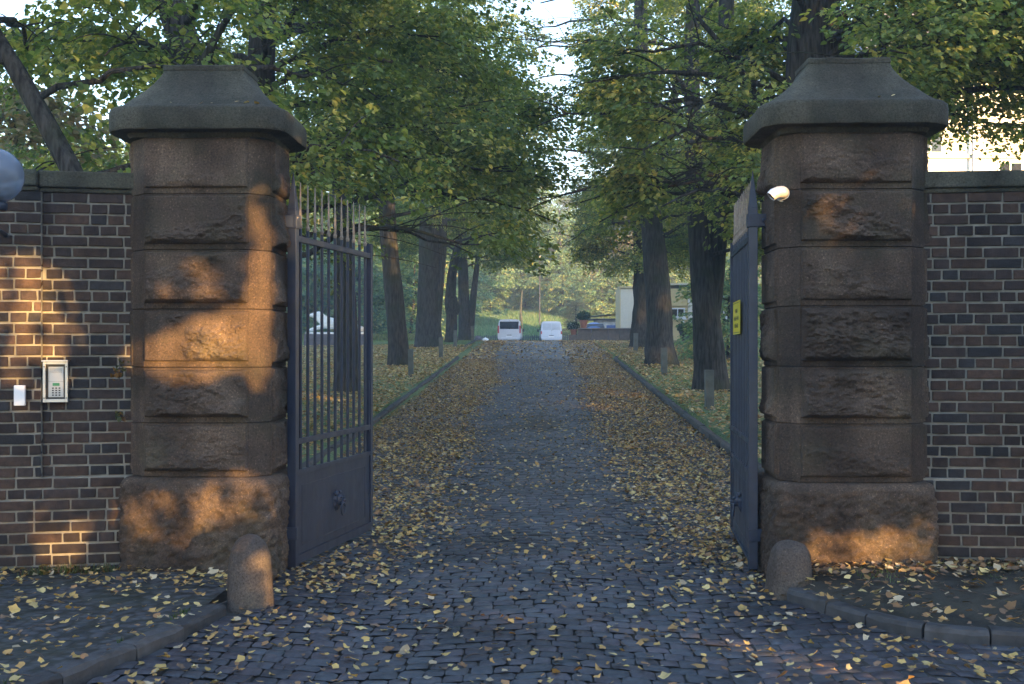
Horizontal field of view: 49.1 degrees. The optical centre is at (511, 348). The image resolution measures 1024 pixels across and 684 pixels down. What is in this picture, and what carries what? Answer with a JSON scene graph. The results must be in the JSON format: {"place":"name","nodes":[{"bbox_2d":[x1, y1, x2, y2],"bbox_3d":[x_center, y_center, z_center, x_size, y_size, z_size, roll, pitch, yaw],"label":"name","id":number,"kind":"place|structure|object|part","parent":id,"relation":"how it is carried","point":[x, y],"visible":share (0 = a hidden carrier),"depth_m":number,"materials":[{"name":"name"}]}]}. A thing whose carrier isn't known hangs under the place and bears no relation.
{"place":"outdoors","nodes":[
{"label":"outdoors","id":0,"kind":"place"},
{"bbox_2d":[0,569,227,683],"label":"pavement","id":1,"kind":"structure","parent":0,"point":[87,631],"depth_m":6.70,"materials":[{"name":"grey stone"}]},
{"bbox_2d":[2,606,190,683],"bbox_3d":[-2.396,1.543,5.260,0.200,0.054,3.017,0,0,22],"label":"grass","id":2,"kind":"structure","parent":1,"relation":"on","point":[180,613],"depth_m":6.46,"materials":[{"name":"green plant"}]},
{"bbox_2d":[0,564,227,683],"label":"fallen leaves","id":3,"kind":"object","parent":1,"relation":"on","point":[14,608],"visible":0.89,"depth_m":6.93,"materials":[{"name":"yellow plant"}]},
{"bbox_2d":[17,558,1021,575],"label":"grass","id":4,"kind":"structure","parent":1,"relation":"on","point":[62,569],"depth_m":7.79,"materials":[{"name":"green plant"}]},
{"bbox_2d":[0,0,897,210],"label":"sky","id":5,"kind":"structure","parent":0,"point":[557,8],"materials":[{"name":"white"}]},
{"bbox_2d":[285,229,764,556],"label":"ground","id":6,"kind":"structure","parent":0,"point":[716,430],"depth_m":27.77,"materials":[{"name":"plant"}]},
{"bbox_2d":[0,68,127,170],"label":"autumn tree","id":7,"kind":"object","parent":6,"relation":"on","point":[16,130],"visible":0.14,"depth_m":20.45,"materials":[{"name":"green plant"}]},
{"bbox_2d":[0,169,133,573],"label":"brick wall","id":8,"kind":"structure","parent":6,"relation":"on","point":[66,251],"depth_m":7.92,"materials":[{"name":"brick"}]},
{"bbox_2d":[0,149,24,236],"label":"globe lamp","id":9,"kind":"object","parent":8,"relation":"attached to","point":[12,177],"visible":1,"depth_m":7.02,"materials":[{"name":"white glass"}]},
{"bbox_2d":[14,385,25,405],"bbox_3d":[-3.425,0.324,7.796,0.074,0.142,0.035,0,0,-11],"label":"sensor box","id":10,"kind":"object","parent":8,"relation":"attached to","point":[19,395],"visible":1,"depth_m":7.78,"materials":[{"name":"white paint"}]},
{"bbox_2d":[41,360,69,401],"bbox_3d":[-3.213,0.227,7.882,0.174,0.297,0.070,0,0,-11],"label":"intercom","id":11,"kind":"object","parent":8,"relation":"attached to","point":[55,380],"visible":1,"depth_m":7.89,"materials":[{"name":"metal"}]},
{"bbox_2d":[110,359,128,380],"bbox_3d":[-2.744,0.143,7.816,0.117,0.162,0.095,0,0,28],"label":"wall plant","id":12,"kind":"object","parent":8,"relation":"attached to","point":[119,375],"depth_m":7.81,"materials":[{"name":"green plant"}]},
{"bbox_2d":[115,410,127,421],"bbox_3d":[-2.721,0.468,7.813,0.096,0.093,0.094,0,0,-35],"label":"wall plant","id":13,"kind":"object","parent":8,"relation":"attached to","point":[120,419],"depth_m":7.82,"materials":[{"name":"green plant"}]},
{"bbox_2d":[42,139,129,170],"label":"broadleaf tree","id":14,"kind":"object","parent":6,"relation":"on","point":[104,153],"depth_m":67.07,"materials":[{"name":"green plant"}]},
{"bbox_2d":[0,0,352,240],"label":"lime tree","id":15,"kind":"object","parent":6,"relation":"on","point":[57,143],"visible":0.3,"depth_m":11.73,"materials":[{"name":"green plant"}]},
{"bbox_2d":[109,65,306,580],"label":"gate pillar","id":16,"kind":"structure","parent":6,"relation":"on","point":[205,486],"depth_m":7.83,"materials":[{"name":"stone"}]},
{"bbox_2d":[285,173,372,566],"bbox_3d":[-1.461,0.149,9.087,0.210,2.921,1.780,0,0,16],"label":"gate leaf","id":17,"kind":"object","parent":16,"relation":"attached to","point":[330,503],"visible":0.96,"depth_m":8.88,"materials":[{"name":"paint"}]},
{"bbox_2d":[0,0,467,216],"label":"lime tree","id":18,"kind":"object","parent":6,"relation":"on","point":[175,22],"visible":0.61,"depth_m":14.11,"materials":[{"name":"green plant"}]},
{"bbox_2d":[227,534,274,613],"bbox_3d":[-1.659,1.445,7.105,0.308,0.538,0.303,-1,0,1],"label":"guard stone","id":19,"kind":"object","parent":6,"relation":"on","point":[249,582],"visible":0.93,"depth_m":6.99,"materials":[{"name":"grey stone"}]},
{"bbox_2d":[0,0,595,298],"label":"lime tree","id":20,"kind":"object","parent":6,"relation":"on","point":[425,45],"visible":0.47,"depth_m":17.41,"materials":[{"name":"green plant"}]},
{"bbox_2d":[286,244,362,333],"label":"leafy shrub","id":21,"kind":"object","parent":6,"relation":"on","point":[310,293],"visible":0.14,"depth_m":78.28,"materials":[{"name":"green plant"}]},
{"bbox_2d":[302,178,361,319],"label":"broadleaf tree","id":22,"kind":"object","parent":6,"relation":"on","point":[324,224],"visible":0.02,"depth_m":88.97,"materials":[{"name":"green plant"}]},
{"bbox_2d":[304,311,363,346],"bbox_3d":[-8.092,-0.873,52.212,2.988,1.751,1.210,0,0,1],"label":"parked car","id":23,"kind":"object","parent":6,"relation":"on","point":[325,333],"visible":0.26,"depth_m":51.64,"materials":[{"name":"metal"}]},
{"bbox_2d":[134,0,566,394],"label":"lime tree","id":24,"kind":"object","parent":6,"relation":"on","point":[344,211],"visible":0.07,"depth_m":26.22,"materials":[{"name":"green plant"}]},
{"bbox_2d":[302,241,413,333],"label":"leafy shrub","id":25,"kind":"object","parent":6,"relation":"on","point":[376,269],"visible":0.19,"depth_m":79.34,"materials":[{"name":"green plant"}]},
{"bbox_2d":[302,333,414,341],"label":"grass","id":26,"kind":"structure","parent":6,"relation":"on","point":[384,337],"depth_m":66.60,"materials":[{"name":"green plant"}]},
{"bbox_2d":[223,0,529,367],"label":"lime tree","id":27,"kind":"object","parent":6,"relation":"on","point":[398,346],"visible":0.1,"depth_m":36.48,"materials":[{"name":"green plant"}]},
{"bbox_2d":[286,344,471,464],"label":"fallen leaves","id":28,"kind":"object","parent":6,"relation":"on","point":[433,360],"visible":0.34,"depth_m":31.54,"materials":[{"name":"yellow plant"}]},
{"bbox_2d":[302,355,459,467],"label":"kerb","id":29,"kind":"structure","parent":6,"relation":"on","point":[386,411],"depth_m":22.57,"materials":[{"name":"stone"}]},
{"bbox_2d":[286,340,481,450],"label":"grass","id":30,"kind":"structure","parent":6,"relation":"on","point":[375,341],"depth_m":31.51,"materials":[{"name":"green plant"}]},
{"bbox_2d":[318,174,480,324],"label":"broadleaf tree","id":31,"kind":"object","parent":6,"relation":"on","point":[367,238],"visible":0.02,"depth_m":85.67,"materials":[{"name":"green plant"}]},
{"bbox_2d":[408,349,413,376],"bbox_3d":[-2.858,0.537,31.685,0.155,1.064,0.154,-1,-1,-3],"label":"wooden post","id":32,"kind":"object","parent":6,"relation":"on","point":[410,363],"visible":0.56,"depth_m":31.61,"materials":[{"name":"grey wood"}]},
{"bbox_2d":[361,251,479,340],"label":"leafy shrub","id":33,"kind":"object","parent":6,"relation":"on","point":[409,295],"visible":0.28,"depth_m":77.76,"materials":[{"name":"green plant"}]},
{"bbox_2d":[308,0,559,348],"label":"lime tree","id":34,"kind":"object","parent":6,"relation":"on","point":[428,331],"visible":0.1,"depth_m":49.74,"materials":[{"name":"green plant"}]},
{"bbox_2d":[439,337,442,358],"bbox_3d":[-2.605,0.104,41.076,0.155,1.064,0.154,0,0,-3],"label":"wooden post","id":35,"kind":"object","parent":6,"relation":"on","point":[440,346],"visible":0.56,"depth_m":41.00,"materials":[{"name":"grey wood"}]},
{"bbox_2d":[369,108,538,340],"bbox_3d":[-3.695,-6.903,65.298,9.858,13.330,11.318,0,0,-38],"label":"lime tree","id":36,"kind":"object","parent":6,"relation":"on","point":[466,317],"visible":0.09,"depth_m":64.89,"materials":[{"name":"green plant"}]},
{"bbox_2d":[352,93,557,341],"bbox_3d":[-3.013,-6.641,56.964,11.249,13.115,11.498,0,0,1],"label":"lime tree","id":37,"kind":"object","parent":6,"relation":"on","point":[452,308],"visible":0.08,"depth_m":57.34,"materials":[{"name":"green plant"}]},
{"bbox_2d":[453,330,456,345],"bbox_3d":[-2.538,-0.307,50.079,0.155,1.064,0.154,0,0,-3],"label":"wooden post","id":38,"kind":"object","parent":6,"relation":"on","point":[455,337],"visible":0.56,"depth_m":50.01,"materials":[{"name":"grey wood"}]},
{"bbox_2d":[429,339,480,352],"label":"kerb","id":39,"kind":"structure","parent":6,"relation":"on","point":[471,342],"depth_m":53.52,"materials":[{"name":"stone"}]},
{"bbox_2d":[302,308,615,340],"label":"grass","id":40,"kind":"structure","parent":6,"relation":"on","point":[529,318],"depth_m":110.27,"materials":[{"name":"green plant"}]},
{"bbox_2d":[442,250,511,316],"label":"broadleaf tree","id":41,"kind":"object","parent":6,"relation":"on","point":[480,293],"visible":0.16,"depth_m":107.89,"materials":[{"name":"green plant"}]},
{"bbox_2d":[444,203,523,297],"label":"broadleaf tree","id":42,"kind":"object","parent":6,"relation":"on","point":[506,281],"visible":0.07,"depth_m":117.59,"materials":[{"name":"green plant"}]},
{"bbox_2d":[477,273,513,310],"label":"leafy shrub","id":43,"kind":"object","parent":6,"relation":"on","point":[498,293],"visible":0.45,"depth_m":119.69,"materials":[{"name":"green plant"}]},
{"bbox_2d":[457,335,568,340],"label":"fence","id":44,"kind":"object","parent":6,"relation":"on","point":[526,337],"visible":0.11,"depth_m":97.50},
{"bbox_2d":[520,290,522,336],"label":"bare trunk","id":45,"kind":"object","parent":6,"relation":"on","point":[521,320],"visible":0.62,"depth_m":99.13,"materials":[{"name":"brown plant"}]},
{"bbox_2d":[468,175,577,275],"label":"broadleaf tree","id":46,"kind":"object","parent":6,"relation":"on","point":[545,206],"visible":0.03,"depth_m":132.04,"materials":[{"name":"green plant"}]},
{"bbox_2d":[501,272,547,309],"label":"leafy shrub","id":47,"kind":"object","parent":6,"relation":"on","point":[527,297],"visible":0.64,"depth_m":120.37,"materials":[{"name":"green plant"}]},
{"bbox_2d":[539,255,541,325],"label":"lamp post","id":48,"kind":"object","parent":6,"relation":"on","point":[539,295],"visible":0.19,"depth_m":107.91,"materials":[{"name":"paint"}]},
{"bbox_2d":[517,245,582,294],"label":"broadleaf tree","id":49,"kind":"object","parent":6,"relation":"on","point":[554,273],"visible":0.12,"depth_m":122.89,"materials":[{"name":"green plant"}]},
{"bbox_2d":[535,273,584,315],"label":"leafy shrub","id":50,"kind":"object","parent":6,"relation":"on","point":[553,288],"visible":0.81,"depth_m":114.41,"materials":[{"name":"green plant"}]},
{"bbox_2d":[97,358,1023,683],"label":"fallen leaves","id":51,"kind":"object","parent":6,"relation":"on","point":[491,378],"visible":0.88,"depth_m":12.73,"materials":[{"name":"yellow plant"}]},
{"bbox_2d":[514,207,607,306],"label":"broadleaf tree","id":52,"kind":"object","parent":6,"relation":"on","point":[576,271],"visible":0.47,"depth_m":119.04,"materials":[{"name":"green plant"}]},
{"bbox_2d":[547,196,579,242],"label":"broadleaf tree","id":53,"kind":"object","parent":6,"relation":"on","point":[568,199],"visible":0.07,"depth_m":152.57,"materials":[{"name":"green plant"}]},
{"bbox_2d":[560,297,591,338],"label":"autumn tree","id":54,"kind":"object","parent":6,"relation":"on","point":[575,304],"visible":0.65,"depth_m":98.90,"materials":[{"name":"green plant"}]},
{"bbox_2d":[568,271,618,317],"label":"leafy shrub","id":55,"kind":"object","parent":6,"relation":"on","point":[592,290],"visible":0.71,"depth_m":111.38,"materials":[{"name":"green plant"}]},
{"bbox_2d":[569,328,630,340],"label":"terrace wall","id":56,"kind":"structure","parent":6,"relation":"on","point":[615,334],"depth_m":69.86,"materials":[{"name":"stone"}]},
{"bbox_2d":[567,320,579,334],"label":"potted plant","id":57,"kind":"object","parent":56,"relation":"on","point":[572,327],"visible":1,"depth_m":69.96,"materials":[{"name":"green plant"}]},
{"bbox_2d":[576,310,590,327],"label":"potted plant","id":58,"kind":"object","parent":56,"relation":"on","point":[583,316],"visible":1,"depth_m":69.86,"materials":[{"name":"green plant"}]},
{"bbox_2d":[604,264,633,316],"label":"leafy shrub","id":59,"kind":"object","parent":6,"relation":"on","point":[630,281],"visible":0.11,"depth_m":111.58,"materials":[{"name":"green plant"}]},
{"bbox_2d":[615,286,633,327],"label":"yellow house","id":60,"kind":"structure","parent":6,"relation":"on","point":[624,302],"depth_m":75.84,"materials":[{"name":"clear paint"}]},
{"bbox_2d":[574,216,674,283],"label":"autumn tree","id":61,"kind":"object","parent":6,"relation":"on","point":[612,256],"visible":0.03,"depth_m":123.79,"materials":[{"name":"green plant"}]},
{"bbox_2d":[633,333,637,351],"bbox_3d":[5.067,-0.126,45.889,0.171,1.060,0.172,0,0,-3],"label":"wooden post","id":62,"kind":"object","parent":6,"relation":"on","point":[635,341],"visible":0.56,"depth_m":45.81,"materials":[{"name":"grey wood"}]},
{"bbox_2d":[501,0,790,367],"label":"lime tree","id":63,"kind":"object","parent":6,"relation":"on","point":[656,248],"visible":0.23,"depth_m":36.64,"materials":[{"name":"green plant"}]},
{"bbox_2d":[531,0,770,348],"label":"lime tree","id":64,"kind":"object","parent":6,"relation":"on","point":[586,248],"visible":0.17,"depth_m":48.78,"materials":[{"name":"green plant"}]},
{"bbox_2d":[661,348,667,375],"bbox_3d":[4.404,0.494,32.407,0.171,1.061,0.172,-1,-1,-3],"label":"wooden post","id":65,"kind":"object","parent":6,"relation":"on","point":[664,366],"visible":0.56,"depth_m":32.33,"materials":[{"name":"grey wood"}]},
{"bbox_2d":[669,270,689,282],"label":"leafy shrub","id":66,"kind":"object","parent":6,"relation":"on","point":[670,276],"visible":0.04,"depth_m":111.16,"materials":[{"name":"green plant"}]},
{"bbox_2d":[598,342,761,458],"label":"grass","id":67,"kind":"structure","parent":6,"relation":"on","point":[684,380],"depth_m":30.14,"materials":[{"name":"green plant"}]},
{"bbox_2d":[598,341,767,459],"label":"fallen leaves","id":68,"kind":"object","parent":6,"relation":"on","point":[611,344],"visible":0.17,"depth_m":30.04,"materials":[{"name":"yellow plant"}]},
{"bbox_2d":[499,0,868,391],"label":"lime tree","id":69,"kind":"object","parent":6,"relation":"on","point":[707,271],"visible":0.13,"depth_m":26.66,"materials":[{"name":"green plant"}]},
{"bbox_2d":[614,347,763,472],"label":"kerb","id":70,"kind":"structure","parent":6,"relation":"on","point":[710,435],"depth_m":21.29,"materials":[{"name":"stone"}]},
{"bbox_2d":[704,370,713,409],"bbox_3d":[3.966,0.948,22.512,0.171,1.060,0.172,0,0,-3],"label":"wooden post","id":71,"kind":"object","parent":6,"relation":"on","point":[708,389],"visible":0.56,"depth_m":22.43,"materials":[{"name":"grey wood"}]},
{"bbox_2d":[668,245,760,282],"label":"broadleaf tree","id":72,"kind":"object","parent":6,"relation":"on","point":[727,257],"depth_m":121.31,"materials":[{"name":"green plant"}]},
{"bbox_2d":[672,256,764,360],"bbox_3d":[8.136,-1.111,41.139,4.511,4.551,5.193,0,0,21],"label":"leafy shrub","id":73,"kind":"object","parent":6,"relation":"on","point":[725,324],"visible":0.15,"depth_m":40.38,"materials":[{"name":"green plant"}]},
{"bbox_2d":[513,0,1023,256],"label":"lime tree","id":74,"kind":"object","parent":6,"relation":"on","point":[970,46],"visible":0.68,"depth_m":16.26,"materials":[{"name":"green plant"}]},
{"bbox_2d":[765,540,811,600],"bbox_3d":[1.848,1.495,7.459,0.329,0.443,0.327,1,0,1],"label":"guard stone","id":75,"kind":"object","parent":6,"relation":"on","point":[789,564],"visible":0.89,"depth_m":7.35,"materials":[{"name":"grey stone"}]},
{"bbox_2d":[743,57,948,578],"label":"gate pillar","id":76,"kind":"structure","parent":6,"relation":"on","point":[844,341],"depth_m":7.71,"materials":[{"name":"stone"}]},
{"bbox_2d":[730,171,765,568],"bbox_3d":[1.844,0.149,9.006,0.205,2.921,1.708,0,0,2],"label":"gate leaf","id":77,"kind":"object","parent":76,"relation":"attached to","point":[749,220],"visible":1,"depth_m":8.62,"materials":[{"name":"paint"}]},
{"bbox_2d":[733,300,739,334],"bbox_3d":[1.837,-0.255,9.167,0.008,0.270,0.600,0,0,6],"label":"warning sign","id":78,"kind":"object","parent":77,"relation":"attached to","point":[736,317],"visible":1,"depth_m":9.15,"materials":[{"name":"yellow plastic"}]},
{"bbox_2d":[767,186,789,201],"bbox_3d":[1.864,-1.082,7.790,0.124,0.112,0.250,0,0,33],"label":"security camera","id":79,"kind":"object","parent":76,"relation":"attached to","point":[780,193],"visible":1,"depth_m":7.72,"materials":[{"name":"white plastic"}]},
{"bbox_2d":[852,10,1023,170],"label":"white villa","id":80,"kind":"object","parent":6,"relation":"on","point":[955,159],"visible":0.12,"depth_m":49.51,"materials":[{"name":"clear paint"}]},
{"bbox_2d":[927,133,945,155],"bbox_3d":[18.506,-9.418,49.503,1.300,1.820,0.120,0,0,1],"label":"window","id":81,"kind":"structure","parent":80,"relation":"in","point":[938,151],"depth_m":49.53,"materials":[{"name":"white glass"}]},
{"bbox_2d":[998,161,1022,169],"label":"window","id":82,"kind":"structure","parent":80,"relation":"in","point":[1018,165],"depth_m":49.46,"materials":[{"name":"white glass"}]},
{"bbox_2d":[917,170,1023,564],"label":"brick wall","id":83,"kind":"structure","parent":6,"relation":"on","point":[974,362],"depth_m":7.84,"materials":[{"name":"brick"}]},
{"bbox_2d":[328,359,744,556],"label":"driveway","id":84,"kind":"structure","parent":0,"point":[545,424],"depth_m":14.16,"materials":[{"name":"grey stone"}]},
{"bbox_2d":[464,341,611,358],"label":"forecourt","id":85,"kind":"structure","parent":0,"point":[503,353],"depth_m":47.21,"materials":[{"name":"grey stone"}]},
{"bbox_2d":[497,319,523,340],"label":"parked van","id":86,"kind":"object","parent":85,"relation":"on","point":[510,329],"visible":0.71,"depth_m":91.61,"materials":[{"name":"silver metal"}]},
{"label":"rear window","id":87,"kind":"part","parent":86,"relation":"part of","materials":[{"name":"black glass"}]},
{"bbox_2d":[537,321,561,340],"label":"parked van","id":88,"kind":"object","parent":85,"relation":"on","point":[550,330],"visible":0.79,"depth_m":93.53,"materials":[{"name":"white paint"}]},
{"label":"rear window","id":89,"kind":"part","parent":88,"relation":"part of","materials":[{"name":"white glass"}]},
{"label":"rear window","id":90,"kind":"part","parent":88,"relation":"part of","materials":[{"name":"white glass"}]},
{"bbox_2d":[463,339,689,358],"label":"fallen leaves","id":91,"kind":"object","parent":85,"relation":"on","point":[594,344],"visible":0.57,"depth_m":50.08,"materials":[{"name":"brown plant"}]},
{"bbox_2d":[586,322,604,327],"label":"parked car","id":92,"kind":"object","parent":85,"relation":"on","point":[593,325],"visible":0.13,"depth_m":78.95,"materials":[{"name":"blue paint"}]},
{"bbox_2d":[677,323,687,340],"bbox_3d":[9.210,-0.939,60.318,0.770,0.972,0.812,0,0,1],"label":"potted plant","id":93,"kind":"object","parent":85,"relation":"on","point":[680,327],"visible":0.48,"depth_m":60.12,"materials":[{"name":"green plant"}]},
{"bbox_2d":[85,549,1023,683],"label":"street","id":94,"kind":"structure","parent":0,"point":[221,597],"depth_m":6.39,"materials":[{"name":"grey stone"}]},
{"bbox_2d":[7,603,225,683],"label":"kerb","id":95,"kind":"structure","parent":94,"relation":"on","point":[97,663],"depth_m":5.82,"materials":[{"name":"stone"}]},
{"bbox_2d":[19,478,1021,683],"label":"twigs","id":96,"kind":"object","parent":94,"relation":"on","point":[674,618],"visible":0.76,"depth_m":6.88,"materials":[{"name":"brown wood"}]},
{"bbox_2d":[787,587,1023,647],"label":"kerb","id":97,"kind":"structure","parent":94,"relation":"on","point":[947,633],"depth_m":6.39,"materials":[{"name":"stone"}]},
{"bbox_2d":[588,314,615,327],"bbox_3d":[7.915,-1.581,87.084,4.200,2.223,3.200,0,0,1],"label":"car","id":98,"kind":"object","parent":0,"point":[609,322],"depth_m":85.84,"materials":[{"name":"paint"}]},
{"bbox_2d":[670,283,763,340],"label":"porch building","id":99,"kind":"structure","parent":0,"point":[678,307],"depth_m":63.78,"materials":[{"name":"beige paint"}]},
{"bbox_2d":[672,308,686,319],"bbox_3d":[9.429,-2.006,63.727,1.050,0.670,0.120,0,0,1],"label":"window","id":100,"kind":"structure","parent":99,"relation":"in","point":[675,311],"depth_m":63.75,"materials":[{"name":"white glass"}]},
{"bbox_2d":[796,563,1023,627],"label":"verge","id":101,"kind":"structure","parent":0,"point":[953,581],"depth_m":6.99,"materials":[{"name":"grey stone"}]},
{"bbox_2d":[799,556,1023,625],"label":"fallen leaves","id":102,"kind":"object","parent":101,"relation":"on","point":[951,564],"visible":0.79,"depth_m":7.31,"materials":[{"name":"yellow plant"}]},
{"bbox_2d":[852,564,1007,582],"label":"grass","id":103,"kind":"structure","parent":0,"point":[882,571],"depth_m":7.45,"materials":[{"name":"green plant"}]}
]}

